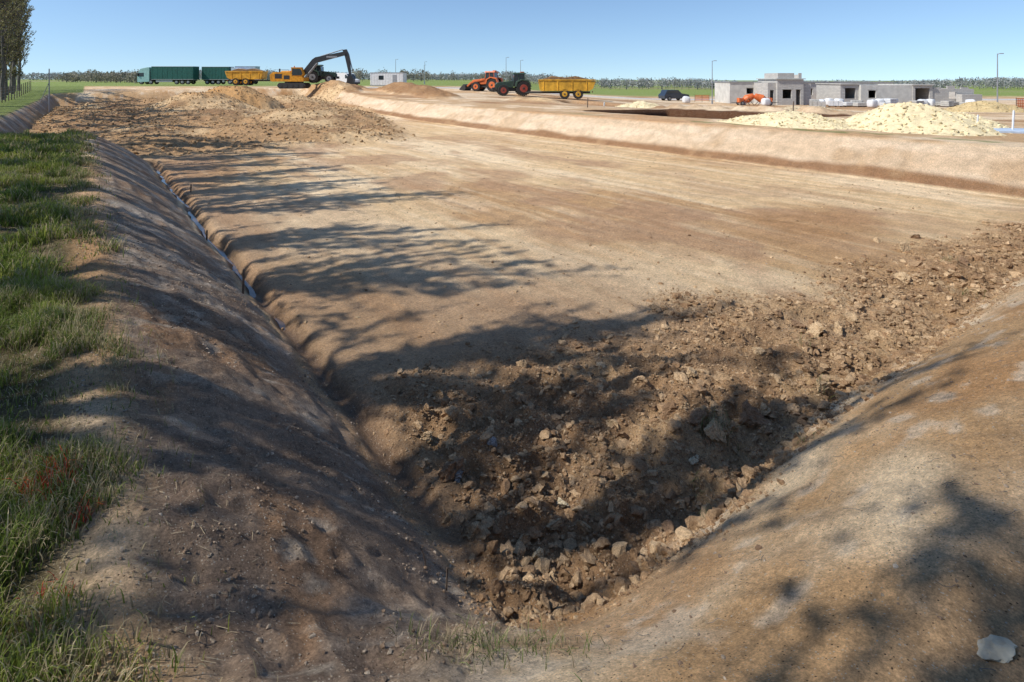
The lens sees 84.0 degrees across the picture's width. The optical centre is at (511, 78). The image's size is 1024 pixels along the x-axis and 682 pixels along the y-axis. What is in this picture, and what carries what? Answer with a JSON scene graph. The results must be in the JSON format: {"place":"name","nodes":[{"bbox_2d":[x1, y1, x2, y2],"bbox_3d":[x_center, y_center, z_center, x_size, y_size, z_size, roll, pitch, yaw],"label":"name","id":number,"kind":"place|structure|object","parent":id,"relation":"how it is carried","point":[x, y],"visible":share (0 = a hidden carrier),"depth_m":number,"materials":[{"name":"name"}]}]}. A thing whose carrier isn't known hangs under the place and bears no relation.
{"place":"outdoors","nodes":[
{"label":"outdoors","id":0,"kind":"place"},
{"bbox_2d":[0,156,130,287],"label":"grass","id":1,"kind":"structure","parent":0,"point":[42,212],"depth_m":9.19,"materials":[{"name":"green plant"}]},
{"bbox_2d":[0,271,277,681],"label":"grass","id":2,"kind":"structure","parent":0,"point":[43,310],"depth_m":3.15,"materials":[{"name":"green plant"}]},
{"bbox_2d":[154,167,284,329],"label":"ditch water","id":3,"kind":"structure","parent":0,"point":[281,323],"depth_m":12.74,"materials":[{"name":"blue liquid"}]},
{"bbox_2d":[0,79,1023,681],"bbox_3d":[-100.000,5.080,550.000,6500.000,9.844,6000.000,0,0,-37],"label":"ground","id":4,"kind":"structure","parent":0,"point":[824,615],"depth_m":6.14,"materials":[{"name":"soil"}]},
{"bbox_2d":[0,0,7,39],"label":"poplar tree","id":5,"kind":"object","parent":4,"relation":"on","point":[4,19],"visible":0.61,"depth_m":58.56,"materials":[{"name":"green plant"}]},
{"bbox_2d":[0,0,8,24],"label":"poplar tree","id":6,"kind":"object","parent":4,"relation":"on","point":[3,16],"visible":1,"depth_m":51.72,"materials":[{"name":"green plant"}]},
{"bbox_2d":[0,0,11,17],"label":"poplar tree","id":7,"kind":"object","parent":4,"relation":"on","point":[3,12],"visible":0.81,"depth_m":56.08,"materials":[{"name":"green plant"}]},
{"bbox_2d":[0,0,17,56],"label":"poplar tree","id":8,"kind":"object","parent":4,"relation":"on","point":[7,26],"visible":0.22,"depth_m":63.75,"materials":[{"name":"green plant"}]},
{"bbox_2d":[0,0,23,99],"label":"poplar tree","id":9,"kind":"object","parent":4,"relation":"on","point":[5,52],"visible":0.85,"depth_m":61.53,"materials":[{"name":"green plant"}]},
{"bbox_2d":[0,0,24,97],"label":"poplar tree","id":10,"kind":"object","parent":4,"relation":"on","point":[14,14],"visible":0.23,"depth_m":66.84,"materials":[{"name":"green plant"}]},
{"bbox_2d":[4,0,23,81],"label":"poplar tree","id":11,"kind":"object","parent":4,"relation":"on","point":[7,71],"visible":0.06,"depth_m":70.56,"materials":[{"name":"green plant"}]},
{"bbox_2d":[0,81,30,102],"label":"wire fence","id":12,"kind":"object","parent":4,"relation":"on","point":[14,91],"visible":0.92,"depth_m":64.14,"materials":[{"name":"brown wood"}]},
{"bbox_2d":[4,0,30,94],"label":"poplar tree","id":13,"kind":"object","parent":4,"relation":"on","point":[6,82],"visible":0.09,"depth_m":72.71,"materials":[{"name":"green plant"}]},
{"bbox_2d":[6,0,33,93],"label":"poplar tree","id":14,"kind":"object","parent":4,"relation":"on","point":[16,50],"visible":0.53,"depth_m":75.83,"materials":[{"name":"green plant"}]},
{"bbox_2d":[8,0,31,92],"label":"poplar tree","id":15,"kind":"object","parent":4,"relation":"on","point":[11,57],"visible":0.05,"depth_m":78.08,"materials":[{"name":"green plant"}]},
{"bbox_2d":[7,0,34,91],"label":"poplar tree","id":16,"kind":"object","parent":4,"relation":"on","point":[24,20],"visible":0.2,"depth_m":81.90,"materials":[{"name":"green plant"}]},
{"bbox_2d":[16,0,36,90],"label":"poplar tree","id":17,"kind":"object","parent":4,"relation":"on","point":[21,74],"visible":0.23,"depth_m":84.27,"materials":[{"name":"green plant"}]},
{"bbox_2d":[39,69,49,111],"bbox_3d":[-48.683,1.248,59.000,1.486,4.600,0.120,0,0,0],"label":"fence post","id":18,"kind":"object","parent":4,"relation":"on","point":[48,93],"visible":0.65,"depth_m":58.98,"materials":[{"name":"grey wood"}]},
{"bbox_2d":[0,127,101,164],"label":"grass","id":19,"kind":"structure","parent":4,"relation":"on","point":[65,143],"depth_m":18.33,"materials":[{"name":"green plant"}]},
{"bbox_2d":[137,66,198,83],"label":"articulated lorry","id":20,"kind":"object","parent":4,"relation":"on","point":[174,74],"visible":1,"depth_m":127.75,"materials":[{"name":"green paint"}]},
{"bbox_2d":[202,67,241,83],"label":"articulated lorry","id":21,"kind":"object","parent":4,"relation":"on","point":[213,75],"visible":0.7,"depth_m":129.75,"materials":[{"name":"green paint"}]},
{"bbox_2d":[30,82,415,160],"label":"spoil heap clods","id":22,"kind":"object","parent":4,"relation":"on","point":[59,113],"visible":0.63,"depth_m":44.21,"materials":[{"name":"brown soil"}]},
{"bbox_2d":[92,197,378,681],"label":"straw litter","id":23,"kind":"object","parent":4,"relation":"on","point":[163,477],"visible":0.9,"depth_m":3.40,"materials":[{"name":"beige plant"}]},
{"bbox_2d":[242,269,244,293],"bbox_3d":[-4.515,3.470,9.558,0.036,0.568,0.036,2,1,-23],"label":"wooden stake","id":24,"kind":"object","parent":4,"relation":"on","point":[243,278],"visible":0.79,"depth_m":9.54,"materials":[{"name":"brown wood"}]},
{"bbox_2d":[225,68,269,84],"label":"dump trailer","id":25,"kind":"object","parent":4,"relation":"on","point":[238,76],"visible":0.99,"depth_m":98.83,"materials":[{"name":"yellow paint"}]},
{"bbox_2d":[235,66,259,83],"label":"box trailer","id":26,"kind":"object","parent":4,"relation":"on","point":[250,67],"visible":0.13,"depth_m":132.80,"materials":[{"name":"blue paint"}]},
{"bbox_2d":[54,67,542,83],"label":"hedgerow trees","id":27,"kind":"object","parent":4,"relation":"on","point":[111,76],"visible":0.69,"depth_m":238.19,"materials":[{"name":"green plant"}]},
{"bbox_2d":[270,49,354,88],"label":"crawler excavator","id":28,"kind":"object","parent":4,"relation":"on","point":[294,78],"visible":0.92,"depth_m":91.03,"materials":[{"name":"metal"}]},
{"bbox_2d":[306,65,338,82],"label":"farm tractor","id":29,"kind":"object","parent":4,"relation":"on","point":[318,74],"visible":0.83,"depth_m":94.17,"materials":[{"name":"grey paint"}]},
{"bbox_2d":[336,73,359,84],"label":"white van","id":30,"kind":"object","parent":4,"relation":"on","point":[343,77],"visible":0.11,"depth_m":107.08,"materials":[{"name":"paint"}]},
{"bbox_2d":[370,72,406,85],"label":"site office container","id":31,"kind":"object","parent":4,"relation":"on","point":[381,78],"visible":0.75,"depth_m":110.86,"materials":[{"name":"white metal"}]},
{"bbox_2d":[446,567,447,590],"bbox_3d":[-0.450,3.501,3.900,0.010,0.315,0.010,2,1,-23],"label":"marker rod","id":32,"kind":"object","parent":4,"relation":"on","point":[446,577],"visible":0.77,"depth_m":3.89,"materials":[{"name":"brown wood"}]},
{"bbox_2d":[379,608,576,673],"bbox_3d":[-0.293,2.743,2.777,1.014,0.629,0.731,0,0,39],"label":"grass tuft","id":33,"kind":"object","parent":4,"relation":"on","point":[463,640],"visible":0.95,"depth_m":2.72,"materials":[{"name":"plant"}]},
{"bbox_2d":[420,610,536,672],"bbox_3d":[-0.148,2.753,2.818,0.567,0.379,0.532,0,0,-37],"label":"grass tuft","id":34,"kind":"object","parent":4,"relation":"on","point":[482,638],"visible":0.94,"depth_m":2.79,"materials":[{"name":"plant"}]},
{"bbox_2d":[459,70,503,91],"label":"wheel loader","id":35,"kind":"object","parent":4,"relation":"on","point":[490,80],"visible":0.83,"depth_m":85.38,"materials":[{"name":"orange paint"}]},
{"bbox_2d":[492,72,531,95],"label":"farm tractor","id":36,"kind":"object","parent":4,"relation":"on","point":[518,84],"visible":0.98,"depth_m":73.98,"materials":[{"name":"metal"}]},
{"bbox_2d":[8,69,1023,89],"bbox_3d":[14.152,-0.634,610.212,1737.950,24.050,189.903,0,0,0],"label":"distant woodland","id":37,"kind":"object","parent":4,"relation":"on","point":[943,83],"visible":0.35,"depth_m":564.58,"materials":[{"name":"green plant"}]},
{"bbox_2d":[450,616,591,671],"bbox_3d":[0.047,2.810,2.841,0.763,0.516,0.678,0,0,3],"label":"grass tuft","id":38,"kind":"object","parent":4,"relation":"on","point":[521,639],"visible":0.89,"depth_m":2.82,"materials":[{"name":"plant"}]},
{"bbox_2d":[59,206,1023,681],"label":"slope crumbs","id":39,"kind":"object","parent":4,"relation":"on","point":[311,636],"visible":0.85,"depth_m":3.76,"materials":[{"name":"brown soil"}]},
{"bbox_2d":[67,207,1015,633],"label":"loose stones","id":40,"kind":"object","parent":4,"relation":"on","point":[757,547],"visible":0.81,"depth_m":5.96,"materials":[{"name":"stone"}]},
{"bbox_2d":[73,242,1017,672],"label":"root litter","id":41,"kind":"object","parent":4,"relation":"on","point":[587,618],"visible":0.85,"depth_m":3.54,"materials":[{"name":"brown plant"}]},
{"bbox_2d":[490,617,609,681],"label":"grass tuft","id":42,"kind":"object","parent":4,"relation":"on","point":[553,649],"visible":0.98,"depth_m":2.69,"materials":[{"name":"green plant"}]},
{"bbox_2d":[158,135,949,423],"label":"floor clods","id":43,"kind":"object","parent":4,"relation":"on","point":[420,336],"visible":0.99,"depth_m":14.51,"materials":[{"name":"brown soil"}]},
{"bbox_2d":[525,76,595,98],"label":"dump trailer","id":44,"kind":"object","parent":4,"relation":"on","point":[565,87],"visible":0.98,"depth_m":71.82,"materials":[{"name":"yellow paint"}]},
{"bbox_2d":[615,100,659,107],"bbox_3d":[12.200,2.883,54.000,9.660,1.670,5.980,0,0,34],"label":"gravel pile","id":45,"kind":"object","parent":4,"relation":"on","point":[641,104],"visible":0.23,"depth_m":53.39,"materials":[{"name":"beige gravel"}]},
{"bbox_2d":[658,90,688,100],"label":"parked car","id":46,"kind":"object","parent":4,"relation":"on","point":[668,95],"visible":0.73,"depth_m":89.09,"materials":[{"name":"blue paint"}]},
{"bbox_2d":[682,96,689,102],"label":"bulk bag","id":47,"kind":"object","parent":4,"relation":"on","point":[685,99],"visible":0.88,"depth_m":79.56,"materials":[{"name":"white fabric"}]},
{"bbox_2d":[357,219,1023,628],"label":"soil crumbs","id":48,"kind":"object","parent":4,"relation":"on","point":[627,499],"visible":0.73,"depth_m":6.31,"materials":[{"name":"brown soil"}]},
{"bbox_2d":[373,220,1023,627],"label":"soil clods","id":49,"kind":"object","parent":4,"relation":"on","point":[489,526],"visible":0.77,"depth_m":5.91,"materials":[{"name":"brown soil"}]},
{"bbox_2d":[695,95,708,98],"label":"orange barrier netting","id":50,"kind":"object","parent":4,"relation":"on","point":[701,96],"visible":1,"depth_m":84.09,"materials":[{"name":"brown plastic"}]},
{"bbox_2d":[421,234,987,581],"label":"earth lumps","id":51,"kind":"object","parent":4,"relation":"on","point":[750,416],"visible":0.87,"depth_m":5.97,"materials":[{"name":"brown soil"}]},
{"bbox_2d":[689,465,719,497],"bbox_3d":[1.704,3.702,5.185,0.311,0.158,0.312,0,0,-37],"label":"grass tuft","id":52,"kind":"object","parent":4,"relation":"on","point":[699,485],"visible":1,"depth_m":5.19,"materials":[{"name":"plant"}]},
{"bbox_2d":[687,399,739,452],"bbox_3d":[2.153,3.583,5.881,0.623,0.355,0.651,0,0,-2],"label":"grass tuft","id":53,"kind":"object","parent":4,"relation":"on","point":[715,422],"visible":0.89,"depth_m":5.88,"materials":[{"name":"brown plant"}]},
{"bbox_2d":[711,60,716,103],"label":"street lamp","id":54,"kind":"object","parent":4,"relation":"on","point":[712,82],"visible":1,"depth_m":78.95,"materials":[{"name":"metal"}]},
{"bbox_2d":[731,94,754,104],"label":"cement mixer","id":55,"kind":"object","parent":4,"relation":"on","point":[748,98],"visible":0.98,"depth_m":75.13,"materials":[{"name":"orange paint"}]},
{"bbox_2d":[761,98,770,105],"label":"bulk bag","id":56,"kind":"object","parent":4,"relation":"on","point":[766,101],"visible":0.94,"depth_m":73.57,"materials":[{"name":"white fabric"}]},
{"bbox_2d":[754,93,778,104],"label":"cement mixer","id":57,"kind":"object","parent":4,"relation":"on","point":[758,97],"visible":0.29,"depth_m":74.88,"materials":[{"name":"orange paint"}]},
{"bbox_2d":[716,110,852,129],"bbox_3d":[13.830,2.000,28.613,4.502,0.867,8.387,0,0,-38],"label":"gravel pile","id":58,"kind":"object","parent":4,"relation":"on","point":[792,119],"visible":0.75,"depth_m":27.52,"materials":[{"name":"beige gravel"}]},
{"bbox_2d":[781,427,823,447],"bbox_3d":[2.668,3.325,5.297,0.532,0.309,0.361,0,0,-37],"label":"grass tuft","id":59,"kind":"object","parent":4,"relation":"on","point":[801,434],"visible":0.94,"depth_m":5.30,"materials":[{"name":"brown plant"}]},
{"bbox_2d":[789,332,821,353],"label":"grass tuft","id":60,"kind":"object","parent":4,"relation":"on","point":[806,340],"visible":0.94,"depth_m":7.60,"materials":[{"name":"beige plant"}]},
{"bbox_2d":[809,99,818,105],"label":"block pallet","id":61,"kind":"object","parent":4,"relation":"on","point":[811,101],"visible":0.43,"depth_m":69.36,"materials":[{"name":"grey concrete"}]},
{"bbox_2d":[781,106,848,110],"bbox_3d":[30.010,3.064,58.034,9.208,0.685,4.670,0,0,23],"label":"gravel pile","id":62,"kind":"object","parent":4,"relation":"on","point":[789,108],"visible":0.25,"depth_m":57.38,"materials":[{"name":"beige gravel"}]},
{"bbox_2d":[814,101,825,106],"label":"block pallet","id":63,"kind":"object","parent":4,"relation":"on","point":[822,103],"visible":0.72,"depth_m":68.24,"materials":[{"name":"grey concrete"}]},
{"bbox_2d":[814,374,842,400],"bbox_3d":[3.648,3.606,6.571,0.501,0.338,0.371,0,0,-37],"label":"grass tuft","id":64,"kind":"object","parent":4,"relation":"on","point":[824,385],"visible":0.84,"depth_m":6.57,"materials":[{"name":"brown plant"}]},
{"bbox_2d":[827,100,842,106],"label":"block pallet","id":65,"kind":"object","parent":4,"relation":"on","point":[835,103],"visible":0.99,"depth_m":70.81,"materials":[{"name":"grey concrete"}]},
{"bbox_2d":[843,102,852,106],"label":"block pallet","id":66,"kind":"object","parent":4,"relation":"on","point":[848,104],"visible":0.84,"depth_m":71.42,"materials":[{"name":"grey concrete"}]},
{"bbox_2d":[852,102,866,106],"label":"block pallet","id":67,"kind":"object","parent":4,"relation":"on","point":[859,104],"visible":0.88,"depth_m":70.64,"materials":[{"name":"grey concrete"}]},
{"bbox_2d":[841,82,892,84],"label":"rendered house","id":68,"kind":"structure","parent":4,"relation":"on","point":[868,83],"depth_m":100.00,"materials":[{"name":"concrete"}]},
{"bbox_2d":[867,99,877,107],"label":"bulk bag","id":69,"kind":"object","parent":4,"relation":"on","point":[872,103],"visible":1,"depth_m":69.12,"materials":[{"name":"white fabric"}]},
{"bbox_2d":[875,98,884,106],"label":"bulk bag","id":70,"kind":"object","parent":4,"relation":"on","point":[879,100],"visible":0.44,"depth_m":71.58,"materials":[{"name":"white fabric"}]},
{"bbox_2d":[884,98,897,103],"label":"block pallet","id":71,"kind":"object","parent":4,"relation":"on","point":[892,101],"visible":0.52,"depth_m":71.42,"materials":[{"name":"grey concrete"}]},
{"bbox_2d":[909,100,923,104],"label":"block pallet","id":72,"kind":"object","parent":4,"relation":"on","point":[916,101],"visible":0.32,"depth_m":70.28,"materials":[{"name":"grey concrete"}]},
{"bbox_2d":[918,99,927,103],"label":"bulk bag","id":73,"kind":"object","parent":4,"relation":"on","point":[925,101],"visible":0.43,"depth_m":70.54,"materials":[{"name":"white fabric"}]},
{"bbox_2d":[844,101,1012,135],"bbox_3d":[17.983,1.725,25.787,5.271,1.442,7.590,0,0,-37],"label":"gravel pile","id":74,"kind":"object","parent":4,"relation":"on","point":[910,117],"visible":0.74,"depth_m":24.59,"materials":[{"name":"beige gravel"}]},
{"bbox_2d":[926,99,934,105],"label":"bulk bag","id":75,"kind":"object","parent":4,"relation":"on","point":[931,102],"visible":0.61,"depth_m":70.76,"materials":[{"name":"white fabric"}]},
{"bbox_2d":[940,101,953,106],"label":"block pallet","id":76,"kind":"object","parent":4,"relation":"on","point":[946,103],"visible":0.87,"depth_m":70.14,"materials":[{"name":"grey concrete"}]},
{"bbox_2d":[935,277,985,297],"bbox_3d":[7.579,3.565,9.649,0.550,0.250,0.721,0,0,1],"label":"grass tuft","id":77,"kind":"object","parent":4,"relation":"on","point":[956,289],"visible":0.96,"depth_m":9.57,"materials":[{"name":"beige plant"}]},
{"bbox_2d":[950,111,1008,127],"bbox_3d":[21.241,1.985,27.532,3.809,0.906,5.520,0,0,-38],"label":"gravel pile","id":78,"kind":"object","parent":4,"relation":"on","point":[985,121],"visible":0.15,"depth_m":26.25,"materials":[{"name":"beige gravel"}]},
{"bbox_2d":[943,101,1023,111],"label":"gravel pile","id":79,"kind":"object","parent":4,"relation":"on","point":[983,106],"visible":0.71,"depth_m":50.90,"materials":[{"name":"beige gravel"}]},
{"bbox_2d":[977,634,1016,662],"bbox_3d":[1.964,2.310,2.308,0.187,0.047,0.112,0,0,-17],"label":"limestone rock","id":80,"kind":"object","parent":4,"relation":"on","point":[1000,649],"visible":1,"depth_m":2.29,"materials":[{"name":"grey stone"}]},
{"bbox_2d":[997,53,1003,101],"bbox_3d":[51.441,0.312,60.000,0.718,6.040,0.237,0,0,0],"label":"street lamp","id":81,"kind":"object","parent":4,"relation":"on","point":[997,75],"visible":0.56,"depth_m":59.96,"materials":[{"name":"metal"}]},
{"bbox_2d":[1012,110,1014,128],"bbox_3d":[22.015,1.909,24.994,0.060,1.080,0.060,2,1,-23],"label":"white marker post","id":82,"kind":"object","parent":4,"relation":"on","point":[1013,114],"visible":0.79,"depth_m":24.97,"materials":[{"name":"paint"}]},
{"bbox_2d":[1016,97,1023,108],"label":"orange barrier netting","id":83,"kind":"object","parent":4,"relation":"on","point":[1020,101],"visible":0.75,"depth_m":51.04,"materials":[{"name":"brown plastic"}]},
{"bbox_2d":[7,0,1023,80],"label":"sky","id":84,"kind":"structure","parent":0,"point":[829,40],"materials":[{"name":"blue"}]},
{"bbox_2d":[714,81,761,102],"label":"rendered house","id":85,"kind":"structure","parent":0,"point":[728,91],"depth_m":81.08,"materials":[{"name":"paint"}]},
{"bbox_2d":[749,73,810,104],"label":"block house","id":86,"kind":"structure","parent":0,"point":[785,88],"depth_m":76.50,"materials":[{"name":"concrete"}]},
{"bbox_2d":[804,82,840,98],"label":"rendered house","id":87,"kind":"structure","parent":0,"point":[813,90],"depth_m":88.00,"materials":[{"name":"concrete"}]},
{"bbox_2d":[815,83,981,102],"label":"block house","id":88,"kind":"structure","parent":0,"point":[901,93],"depth_m":75.00,"materials":[{"name":"concrete"}]},
{"bbox_2d":[993,128,1023,133],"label":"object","id":89,"kind":"structure","parent":0,"point":[1011,130],"depth_m":24.39,"materials":[{"name":"blue plastic"}]}
]}

